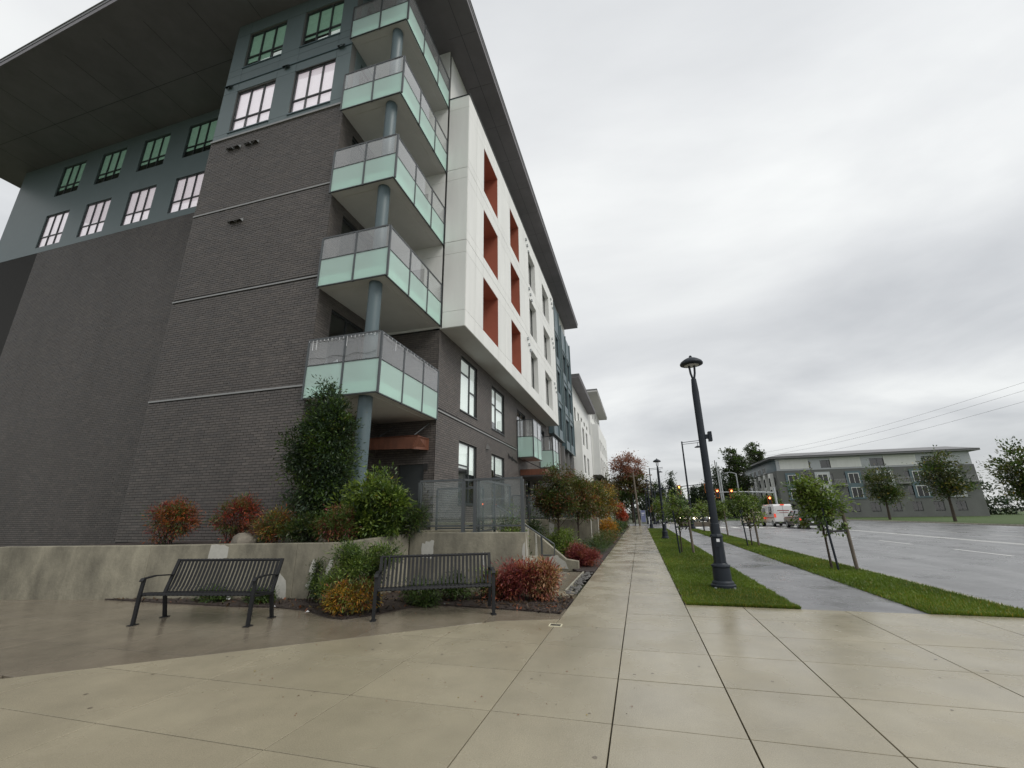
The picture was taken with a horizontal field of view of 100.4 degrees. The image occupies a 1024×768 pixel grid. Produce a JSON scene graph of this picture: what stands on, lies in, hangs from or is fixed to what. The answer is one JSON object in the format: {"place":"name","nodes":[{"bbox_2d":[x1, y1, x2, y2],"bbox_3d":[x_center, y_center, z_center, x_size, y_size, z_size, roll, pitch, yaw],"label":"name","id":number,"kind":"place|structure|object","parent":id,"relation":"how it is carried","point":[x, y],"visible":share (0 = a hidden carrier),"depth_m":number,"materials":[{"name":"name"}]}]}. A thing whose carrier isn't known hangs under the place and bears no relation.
{"place":"outdoors","nodes":[
{"label":"outdoors","id":0,"kind":"place"},
{"bbox_2d":[105,526,628,619],"bbox_3d":[1.512,10.391,29.367,11.690,0.450,48.150,-6,-18,15],"label":"planting bed","id":1,"kind":"object","parent":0,"point":[587,568],"visible":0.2,"depth_m":7.57,"materials":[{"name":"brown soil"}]},
{"bbox_2d":[190,579,239,603],"bbox_3d":[-5.678,3.970,8.030,1.008,0.572,0.696,-6,-18,15],"label":"plant","id":2,"kind":"object","parent":1,"relation":"on","point":[210,598],"visible":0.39,"depth_m":7.96,"materials":[{"name":"green plant"}]},
{"bbox_2d":[82,541,372,575],"bbox_3d":[-6.434,4.197,9.706,7.800,1.030,2.240,-6,-18,15],"label":"raised bed","id":3,"kind":"object","parent":1,"relation":"on","point":[183,542],"depth_m":10.71,"materials":[{"name":"grey concrete"}]},
{"bbox_2d":[140,492,205,544],"bbox_3d":[-8.269,3.294,10.268,1.643,1.304,1.290,-6,-18,15],"label":"nandina","id":4,"kind":"object","parent":3,"relation":"on","point":[183,514],"visible":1,"depth_m":10.16,"materials":[{"name":"orange plant"}]},
{"bbox_2d":[203,487,272,543],"bbox_3d":[-6.301,3.069,9.853,1.516,1.388,1.241,-6,-18,15],"label":"nandina","id":5,"kind":"object","parent":3,"relation":"on","point":[239,506],"visible":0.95,"depth_m":9.72,"materials":[{"name":"red plant"}]},
{"bbox_2d":[230,532,257,543],"bbox_3d":[-5.739,3.394,9.111,0.643,0.451,0.456,-6,-18,15],"label":"boulder","id":6,"kind":"object","parent":3,"relation":"on","point":[244,537],"visible":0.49,"depth_m":8.99,"materials":[{"name":"beige stone"}]},
{"bbox_2d":[238,499,304,542],"bbox_3d":[-5.191,3.071,9.296,1.424,1.105,1.028,-11,-20,30],"label":"nandina","id":7,"kind":"object","parent":3,"relation":"on","point":[265,528],"visible":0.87,"depth_m":9.16,"materials":[{"name":"green plant"}]},
{"bbox_2d":[267,509,323,542],"bbox_3d":[-4.527,3.047,9.037,1.178,0.890,1.004,1,-17,-6],"label":"shrub","id":8,"kind":"object","parent":3,"relation":"on","point":[298,534],"visible":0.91,"depth_m":8.93,"materials":[{"name":"green plant"}]},
{"bbox_2d":[270,374,367,542],"bbox_3d":[-4.531,1.645,10.080,2.452,4.088,1.861,-6,-18,15],"label":"columnar tree","id":9,"kind":"object","parent":3,"relation":"on","point":[321,461],"visible":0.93,"depth_m":9.79,"materials":[{"name":"green plant"}]},
{"bbox_2d":[303,499,361,545],"bbox_3d":[-3.705,2.913,8.866,1.402,1.034,1.042,-6,-18,15],"label":"nandina","id":10,"kind":"object","parent":3,"relation":"on","point":[337,528],"visible":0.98,"depth_m":8.73,"materials":[{"name":"green plant"}]},
{"bbox_2d":[327,459,425,542],"bbox_3d":[-3.144,2.609,9.353,2.320,1.910,1.416,-6,-18,15],"label":"shrub","id":11,"kind":"object","parent":3,"relation":"on","point":[387,503],"visible":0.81,"depth_m":9.08,"materials":[{"name":"green plant"}]},
{"bbox_2d":[395,495,436,543],"bbox_3d":[-2.226,2.974,9.399,1.348,1.021,1.026,-6,-18,15],"label":"shrub","id":12,"kind":"object","parent":3,"relation":"on","point":[417,518],"visible":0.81,"depth_m":9.26,"materials":[{"name":"green plant"}]},
{"bbox_2d":[241,583,279,604],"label":"plant","id":13,"kind":"object","parent":1,"relation":"on","point":[264,599],"visible":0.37,"depth_m":7.78,"materials":[{"name":"green plant"}]},
{"bbox_2d":[306,557,332,601],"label":"shrub","id":14,"kind":"object","parent":1,"relation":"on","point":[317,568],"visible":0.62,"depth_m":7.90,"materials":[{"name":"green plant"}]},
{"bbox_2d":[310,574,384,614],"bbox_3d":[-2.634,3.471,6.911,1.180,0.760,0.896,3,-17,-12],"label":"nandina","id":15,"kind":"object","parent":1,"relation":"on","point":[338,598],"visible":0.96,"depth_m":6.81,"materials":[{"name":"yellow plant"}]},
{"bbox_2d":[308,533,406,606],"bbox_3d":[-2.782,3.253,7.330,1.779,1.331,1.241,-6,-18,15],"label":"nandina","id":16,"kind":"object","parent":1,"relation":"on","point":[353,558],"visible":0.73,"depth_m":7.32,"materials":[{"name":"green plant"}]},
{"bbox_2d":[393,575,444,599],"bbox_3d":[-1.669,3.754,7.815,1.036,0.554,0.726,-6,-18,15],"label":"plant","id":17,"kind":"object","parent":1,"relation":"on","point":[408,592],"visible":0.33,"depth_m":7.72,"materials":[{"name":"green plant"}]},
{"bbox_2d":[405,589,444,608],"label":"plant","id":18,"kind":"object","parent":1,"relation":"on","point":[423,600],"visible":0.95,"depth_m":7.36,"materials":[{"name":"green plant"}]},
{"bbox_2d":[430,567,479,599],"bbox_3d":[-1.045,3.704,7.892,1.060,0.673,0.728,-6,-18,15],"label":"plant","id":19,"kind":"object","parent":1,"relation":"on","point":[457,593],"visible":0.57,"depth_m":7.81,"materials":[{"name":"green plant"}]},
{"bbox_2d":[407,532,528,593],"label":"patio wall","id":20,"kind":"structure","parent":1,"relation":"on","point":[503,545],"depth_m":8.81,"materials":[{"name":"concrete"}]},
{"bbox_2d":[415,476,526,532],"bbox_3d":[-0.897,2.627,9.257,2.490,1.112,0.281,-6,-18,15],"label":"patio railing","id":21,"kind":"object","parent":20,"relation":"on","point":[474,525],"visible":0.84,"depth_m":9.16,"materials":[{"name":"grey metal"}]},
{"bbox_2d":[477,480,511,531],"bbox_3d":[-0.390,3.051,10.498,0.140,1.252,2.520,-6,-18,15],"label":"stair side railing","id":22,"kind":"object","parent":20,"relation":"on","point":[494,483],"visible":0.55,"depth_m":10.32,"materials":[{"name":"grey metal"}]},
{"bbox_2d":[468,565,504,599],"bbox_3d":[-0.463,3.659,7.857,0.744,0.681,0.746,-6,-18,15],"label":"plant","id":23,"kind":"object","parent":1,"relation":"on","point":[483,589],"visible":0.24,"depth_m":7.83,"materials":[{"name":"green plant"}]},
{"bbox_2d":[409,522,579,571],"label":"stairs","id":24,"kind":"structure","parent":1,"relation":"on","point":[569,565],"depth_m":12.27,"materials":[{"name":"concrete"}]},
{"bbox_2d":[492,505,554,556],"bbox_3d":[0.298,4.298,11.981,1.822,1.776,0.048,-6,-18,15],"label":"stair handrail","id":25,"kind":"object","parent":24,"relation":"attached to","point":[541,536],"visible":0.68,"depth_m":11.83,"materials":[{"name":"grey metal"}]},
{"bbox_2d":[476,554,542,601],"bbox_3d":[0.011,3.646,7.824,1.509,1.019,1.110,-6,-18,15],"label":"nandina","id":26,"kind":"object","parent":1,"relation":"on","point":[509,589],"visible":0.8,"depth_m":7.70,"materials":[{"name":"red plant"}]},
{"bbox_2d":[489,498,536,557],"bbox_3d":[-0.038,3.679,9.935,1.250,1.982,1.455,-6,-18,15],"label":"shrub","id":27,"kind":"object","parent":1,"relation":"on","point":[513,529],"visible":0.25,"depth_m":10.03,"materials":[{"name":"green plant"}]},
{"bbox_2d":[525,513,551,540],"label":"shrub","id":28,"kind":"object","parent":1,"relation":"on","point":[535,526],"visible":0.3,"depth_m":17.04,"materials":[{"name":"green plant"}]},
{"bbox_2d":[515,555,567,601],"bbox_3d":[0.550,3.600,7.776,1.098,0.952,1.093,-6,-18,15],"label":"nandina","id":29,"kind":"object","parent":1,"relation":"on","point":[548,581],"visible":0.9,"depth_m":7.68,"materials":[{"name":"orange plant"}]},
{"bbox_2d":[525,461,583,548],"bbox_3d":[1.565,4.547,15.610,2.131,3.484,1.937,-14,-22,38],"label":"young tree","id":30,"kind":"object","parent":1,"relation":"on","point":[550,499],"visible":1,"depth_m":15.54,"materials":[{"name":"green plant"}]},
{"bbox_2d":[525,519,591,544],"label":"patio wall","id":31,"kind":"structure","parent":1,"relation":"on","point":[585,529],"depth_m":20.54,"materials":[{"name":"concrete"}]},
{"bbox_2d":[527,517,598,537],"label":"patio wall","id":32,"kind":"structure","parent":1,"relation":"on","point":[595,524],"depth_m":23.85,"materials":[{"name":"concrete"}]},
{"bbox_2d":[545,526,581,556],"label":"shrub","id":33,"kind":"object","parent":1,"relation":"on","point":[554,537],"visible":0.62,"depth_m":15.19,"materials":[{"name":"green plant"}]},
{"bbox_2d":[557,469,603,543],"bbox_3d":[3.122,5.646,19.655,2.497,3.702,2.288,-6,-18,15],"label":"young tree","id":34,"kind":"object","parent":1,"relation":"on","point":[586,499],"visible":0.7,"depth_m":19.45,"materials":[{"name":"green plant"}]},
{"bbox_2d":[562,540,602,567],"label":"nandina","id":35,"kind":"object","parent":1,"relation":"on","point":[583,555],"visible":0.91,"depth_m":12.49,"materials":[{"name":"red plant"}]},
{"bbox_2d":[576,536,612,551],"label":"shrub","id":36,"kind":"object","parent":1,"relation":"on","point":[597,542],"visible":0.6,"depth_m":16.92,"materials":[{"name":"green plant"}]},
{"bbox_2d":[580,473,616,520],"bbox_3d":[4.705,7.198,25.090,2.952,3.868,2.478,-6,-18,15],"label":"young tree","id":37,"kind":"object","parent":1,"relation":"on","point":[599,493],"visible":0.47,"depth_m":25.04,"materials":[{"name":"green plant"}]},
{"bbox_2d":[585,531,618,548],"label":"shrub","id":38,"kind":"object","parent":1,"relation":"on","point":[605,540],"visible":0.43,"depth_m":19.13,"materials":[{"name":"green plant"}]},
{"bbox_2d":[599,517,619,533],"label":"shrub","id":39,"kind":"object","parent":1,"relation":"on","point":[609,524],"visible":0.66,"depth_m":28.20,"materials":[{"name":"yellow plant"}]},
{"bbox_2d":[595,477,624,518],"bbox_3d":[6.916,8.889,31.161,3.468,4.122,2.640,-6,-18,15],"label":"young tree","id":40,"kind":"object","parent":1,"relation":"on","point":[611,502],"visible":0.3,"depth_m":30.97,"materials":[{"name":"green plant"}]},
{"bbox_2d":[613,501,628,521],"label":"young tree","id":41,"kind":"object","parent":1,"relation":"on","point":[622,514],"visible":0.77,"depth_m":43.51,"materials":[{"name":"red plant"}]},
{"bbox_2d":[0,600,1023,767],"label":"plaza","id":42,"kind":"structure","parent":0,"point":[824,699],"depth_m":3.96,"materials":[{"name":"concrete"}]},
{"bbox_2d":[0,534,408,599],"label":"planter wall","id":43,"kind":"structure","parent":42,"relation":"on","point":[96,572],"depth_m":8.56,"materials":[{"name":"concrete"}]},
{"bbox_2d":[127,558,283,627],"bbox_3d":[-4.716,3.227,6.669,1.900,0.869,0.710,-2,-17,5],"label":"park bench","id":44,"kind":"object","parent":42,"relation":"on","point":[254,592],"visible":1,"depth_m":6.89,"materials":[{"name":"grey metal"}]},
{"bbox_2d":[370,552,496,621],"bbox_3d":[-1.242,3.261,6.951,1.900,0.869,0.710,2,-17,-10],"label":"park bench","id":45,"kind":"object","parent":42,"relation":"on","point":[379,588],"visible":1,"depth_m":7.18,"materials":[{"name":"grey metal"}]},
{"bbox_2d":[0,0,1023,512],"label":"sky","id":46,"kind":"structure","parent":0,"point":[818,205],"materials":[{"name":"white"}]},
{"bbox_2d":[520,572,581,599],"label":"entry path","id":47,"kind":"structure","parent":0,"point":[570,577],"depth_m":9.75,"materials":[{"name":"concrete"}]},
{"bbox_2d":[565,572,592,594],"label":"river pebbles","id":48,"kind":"object","parent":47,"relation":"on","point":[578,587],"visible":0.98,"depth_m":9.38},
{"bbox_2d":[448,526,762,767],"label":"sidewalk","id":49,"kind":"structure","parent":0,"point":[677,707],"depth_m":3.70,"materials":[{"name":"beige concrete"}]},
{"bbox_2d":[722,518,836,520],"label":"corner lawn","id":50,"kind":"structure","parent":0,"point":[733,519],"depth_m":82.12,"materials":[{"name":"green plant"}]},
{"bbox_2d":[704,460,735,515],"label":"conifer","id":51,"kind":"object","parent":50,"relation":"on","point":[715,478],"visible":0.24,"depth_m":97.97,"materials":[{"name":"green plant"}]},
{"bbox_2d":[718,446,755,512],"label":"poplar","id":52,"kind":"object","parent":50,"relation":"on","point":[734,466],"visible":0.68,"depth_m":98.31,"materials":[{"name":"green plant"}]},
{"bbox_2d":[647,526,927,613],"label":"path","id":53,"kind":"structure","parent":0,"point":[805,589],"depth_m":8.97,"materials":[{"name":"concrete"}]},
{"bbox_2d":[573,508,1023,595],"bbox_3d":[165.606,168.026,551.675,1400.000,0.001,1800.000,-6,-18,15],"label":"ground","id":54,"kind":"structure","parent":0,"point":[587,580],"depth_m":73.61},
{"bbox_2d":[0,0,577,546],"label":"apartment building","id":55,"kind":"structure","parent":54,"relation":"on","point":[232,228],"depth_m":17.37,"materials":[{"name":"grey brick"}]},
{"bbox_2d":[37,210,69,247],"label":"window","id":56,"kind":"structure","parent":55,"relation":"in","point":[52,231],"depth_m":23.52,"materials":[{"name":"white glass"}]},
{"bbox_2d":[55,161,86,196],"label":"window","id":57,"kind":"structure","parent":55,"relation":"in","point":[71,177],"depth_m":24.58,"materials":[{"name":"green glass"}]},
{"bbox_2d":[77,198,111,236],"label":"window","id":58,"kind":"structure","parent":55,"relation":"in","point":[95,216],"depth_m":22.69,"materials":[{"name":"white glass"}]},
{"bbox_2d":[95,148,126,183],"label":"window","id":59,"kind":"structure","parent":55,"relation":"in","point":[111,165],"depth_m":23.74,"materials":[{"name":"green glass"}]},
{"bbox_2d":[121,185,156,225],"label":"window","id":60,"kind":"structure","parent":55,"relation":"in","point":[139,203],"depth_m":21.86,"materials":[{"name":"white glass"}]},
{"bbox_2d":[137,134,170,171],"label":"window","id":61,"kind":"structure","parent":55,"relation":"in","point":[154,152],"depth_m":22.91,"materials":[{"name":"green glass"}]},
{"bbox_2d":[169,171,204,212],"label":"window","id":62,"kind":"structure","parent":55,"relation":"in","point":[186,194],"depth_m":21.02,"materials":[{"name":"white glass"}]},
{"bbox_2d":[183,118,217,157],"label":"window","id":63,"kind":"structure","parent":55,"relation":"in","point":[200,137],"depth_m":22.09,"materials":[{"name":"green glass"}]},
{"bbox_2d":[231,81,275,130],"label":"window","id":64,"kind":"structure","parent":55,"relation":"in","point":[253,106],"depth_m":16.75,"materials":[{"name":"white glass"}]},
{"bbox_2d":[245,22,286,65],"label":"window","id":65,"kind":"structure","parent":55,"relation":"in","point":[262,47],"depth_m":17.74,"materials":[{"name":"green glass"}]},
{"bbox_2d":[290,59,335,112],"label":"window","id":66,"kind":"structure","parent":55,"relation":"in","point":[313,86],"depth_m":16.03,"materials":[{"name":"white glass"}]},
{"bbox_2d":[302,1,343,44],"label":"window","id":67,"kind":"structure","parent":55,"relation":"in","point":[324,22],"depth_m":17.03,"materials":[{"name":"green glass"}]},
{"bbox_2d":[325,311,361,362],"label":"window","id":68,"kind":"structure","parent":55,"relation":"in","point":[337,327],"depth_m":14.78,"materials":[{"name":"grey glass"}]},
{"bbox_2d":[338,218,369,255],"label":"window","id":69,"kind":"structure","parent":55,"relation":"in","point":[347,243],"depth_m":15.65,"materials":[{"name":"grey glass"}]},
{"bbox_2d":[350,138,368,163],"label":"window","id":70,"kind":"structure","parent":55,"relation":"in","point":[355,157],"depth_m":16.13,"materials":[{"name":"grey glass"}]},
{"bbox_2d":[399,464,423,519],"bbox_3d":[-3.343,3.729,14.091,0.950,2.100,0.040,-6,-18,15],"label":"door","id":71,"kind":"structure","parent":55,"relation":"in","point":[412,475],"depth_m":14.24,"materials":[{"name":"metal"}]},
{"bbox_2d":[435,487,483,529],"bbox_3d":[-1.413,3.408,11.513,1.460,1.192,0.120,-6,-18,15],"label":"patio railing","id":72,"kind":"object","parent":55,"relation":"on","point":[437,500],"visible":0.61,"depth_m":11.57,"materials":[{"name":"grey metal"}]},
{"bbox_2d":[458,441,474,503],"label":"window","id":73,"kind":"structure","parent":55,"relation":"in","point":[466,452],"depth_m":17.53,"materials":[{"name":"white glass"}]},
{"bbox_2d":[460,357,475,417],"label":"window","id":74,"kind":"structure","parent":55,"relation":"in","point":[468,373],"depth_m":18.03,"materials":[{"name":"white glass"}]},
{"bbox_2d":[492,388,502,433],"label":"window","id":75,"kind":"structure","parent":55,"relation":"in","point":[497,399],"depth_m":21.83,"materials":[{"name":"white glass"}]},
{"bbox_2d":[491,454,503,505],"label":"window","id":76,"kind":"structure","parent":55,"relation":"in","point":[497,463],"depth_m":21.21,"materials":[{"name":"white glass"}]},
{"bbox_2d":[517,411,524,436],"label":"window","id":77,"kind":"structure","parent":55,"relation":"in","point":[520,426],"depth_m":26.62,"materials":[{"name":"grey glass"}]},
{"bbox_2d":[571,373,595,517],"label":"apartment building","id":78,"kind":"structure","parent":54,"relation":"on","point":[583,407],"depth_m":51.67,"materials":[{"name":"paint"}]},
{"bbox_2d":[586,389,608,517],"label":"apartment building","id":79,"kind":"structure","parent":54,"relation":"on","point":[599,453],"depth_m":72.61,"materials":[{"name":"paint"}]},
{"bbox_2d":[604,450,655,522],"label":"tree","id":80,"kind":"object","parent":54,"relation":"on","point":[625,481],"visible":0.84,"depth_m":70.18,"materials":[{"name":"red plant"}]},
{"bbox_2d":[637,476,670,520],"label":"tree","id":81,"kind":"object","parent":54,"relation":"on","point":[642,506],"visible":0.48,"depth_m":76.98,"materials":[{"name":"green plant"}]},
{"bbox_2d":[685,485,706,509],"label":"conifer","id":82,"kind":"object","parent":54,"relation":"on","point":[694,493],"visible":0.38,"depth_m":101.06,"materials":[{"name":"green plant"}]},
{"bbox_2d":[624,476,1023,519],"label":"wood","id":83,"kind":"object","parent":54,"relation":"on","point":[999,500],"visible":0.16,"depth_m":90.81,"materials":[{"name":"green plant"}]},
{"bbox_2d":[627,517,1023,608],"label":"road","id":84,"kind":"structure","parent":0,"point":[986,562],"depth_m":17.72,"materials":[{"name":"grey asphalt"}]},
{"bbox_2d":[664,470,681,512],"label":"conifer","id":85,"kind":"object","parent":84,"relation":"on","point":[670,482],"visible":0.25,"depth_m":102.48,"materials":[{"name":"green plant"}]},
{"bbox_2d":[714,487,777,504],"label":"traffic signal","id":86,"kind":"object","parent":84,"relation":"on","point":[730,492],"visible":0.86,"depth_m":56.71,"materials":[{"name":"metal"}]},
{"bbox_2d":[742,442,765,465],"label":"poplar","id":87,"kind":"object","parent":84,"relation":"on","point":[756,455],"visible":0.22,"depth_m":115.93,"materials":[{"name":"green plant"}]},
{"bbox_2d":[761,504,793,526],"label":"delivery van","id":88,"kind":"object","parent":84,"relation":"on","point":[776,514],"visible":0.69,"depth_m":44.31,"materials":[{"name":"white paint"}]},
{"bbox_2d":[784,510,820,528],"bbox_3d":[27.568,12.824,40.556,1.880,1.645,4.825,-6,-18,15],"label":"parked car","id":89,"kind":"object","parent":84,"relation":"on","point":[788,523],"visible":0.46,"depth_m":40.00,"materials":[{"name":"paint"}]},
{"bbox_2d":[837,519,1023,525],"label":"kerb","id":90,"kind":"structure","parent":84,"relation":"on","point":[941,522],"depth_m":46.33,"materials":[{"name":"concrete"}]},
{"bbox_2d":[835,512,1023,524],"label":"lawn","id":91,"kind":"structure","parent":0,"point":[1007,519],"depth_m":61.14,"materials":[{"name":"green plant"}]},
{"bbox_2d":[742,446,989,517],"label":"apartment building","id":92,"kind":"structure","parent":91,"relation":"on","point":[845,467],"depth_m":82.41,"materials":[{"name":"metal"}]},
{"bbox_2d":[733,382,1023,464],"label":"overhead wires","id":93,"kind":"object","parent":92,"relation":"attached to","point":[893,428],"visible":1,"depth_m":61.36,"materials":[{"name":"black metal"}]},
{"bbox_2d":[858,464,911,519],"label":"roadside tree","id":94,"kind":"object","parent":91,"relation":"on","point":[885,490],"visible":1,"depth_m":63.00,"materials":[{"name":"green plant"}]},
{"bbox_2d":[906,445,981,521],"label":"roadside tree","id":95,"kind":"object","parent":91,"relation":"on","point":[949,483],"visible":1,"depth_m":50.23,"materials":[{"name":"green plant"}]},
{"bbox_2d":[976,436,1023,505],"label":"roadside tree","id":96,"kind":"object","parent":91,"relation":"on","point":[1011,471],"visible":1,"depth_m":39.94,"materials":[{"name":"green plant"}]},
{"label":"verge","id":97,"kind":"structure","parent":0,"visible":0},
{"bbox_2d":[649,496,671,522],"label":"young tree","id":98,"kind":"object","parent":97,"relation":"on","point":[658,509],"visible":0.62,"depth_m":30.89,"materials":[{"name":"green plant"}]},
{"bbox_2d":[659,487,705,552],"bbox_3d":[6.667,5.224,16.558,1.881,2.598,1.544,-14,-21,36],"label":"young tree","id":99,"kind":"object","parent":97,"relation":"on","point":[678,515],"visible":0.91,"depth_m":16.52,"materials":[{"name":"green plant"}]},
{"bbox_2d":[672,511,694,552],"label":"tree stakes","id":100,"kind":"object","parent":97,"relation":"on","point":[691,537],"visible":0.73,"depth_m":16.14,"materials":[{"name":"wood"}]},
{"bbox_2d":[681,440,699,528],"bbox_3d":[16.806,9.093,38.944,1.992,7.895,0.585,-6,-18,15],"label":"road light","id":101,"kind":"object","parent":97,"relation":"on","point":[692,525],"visible":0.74,"depth_m":39.29,"materials":[{"name":"metal"}]},
{"bbox_2d":[692,497,709,530],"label":"young tree","id":102,"kind":"object","parent":97,"relation":"on","point":[699,509],"visible":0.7,"depth_m":33.77,"materials":[{"name":"green plant"}]},
{"bbox_2d":[701,498,733,524],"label":"young tree","id":103,"kind":"object","parent":97,"relation":"on","point":[720,510],"visible":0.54,"depth_m":27.21,"materials":[{"name":"green plant"}]},
{"bbox_2d":[648,528,800,608],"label":"lawn grass","id":104,"kind":"structure","parent":97,"relation":"on","point":[692,578],"depth_m":9.20,"materials":[{"name":"green plant"}]},
{"bbox_2d":[653,458,668,538],"bbox_3d":[8.964,6.835,25.677,0.474,4.682,0.474,-6,-18,15],"label":"street lamp","id":105,"kind":"object","parent":104,"relation":"on","point":[664,531],"visible":0.96,"depth_m":25.51,"materials":[{"name":"metal"}]},
{"bbox_2d":[680,355,736,589],"bbox_3d":[4.252,1.734,9.362,0.510,5.035,0.510,-6,-18,15],"label":"street lamp","id":106,"kind":"object","parent":104,"relation":"on","point":[722,576],"visible":0.94,"depth_m":9.10,"materials":[{"name":"metal"}]},
{"bbox_2d":[725,486,766,544],"bbox_3d":[10.757,5.979,19.513,1.661,2.766,1.468,12,-21,-35],"label":"young tree","id":107,"kind":"object","parent":97,"relation":"on","point":[736,498],"visible":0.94,"depth_m":19.50,"materials":[{"name":"green plant"}]},
{"bbox_2d":[779,463,859,567],"bbox_3d":[8.317,3.552,11.561,1.566,2.829,1.786,8,-19,-26],"label":"young tree","id":108,"kind":"object","parent":97,"relation":"on","point":[808,496],"visible":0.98,"depth_m":11.55,"materials":[{"name":"green plant"}]},
{"bbox_2d":[821,508,858,569],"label":"tree stakes","id":109,"kind":"object","parent":97,"relation":"on","point":[855,562],"visible":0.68,"depth_m":11.11,"materials":[{"name":"wood"}]},
{"bbox_2d":[687,528,1023,617],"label":"lawn grass","id":110,"kind":"structure","parent":97,"relation":"on","point":[927,598],"depth_m":8.31,"materials":[{"name":"green plant"}]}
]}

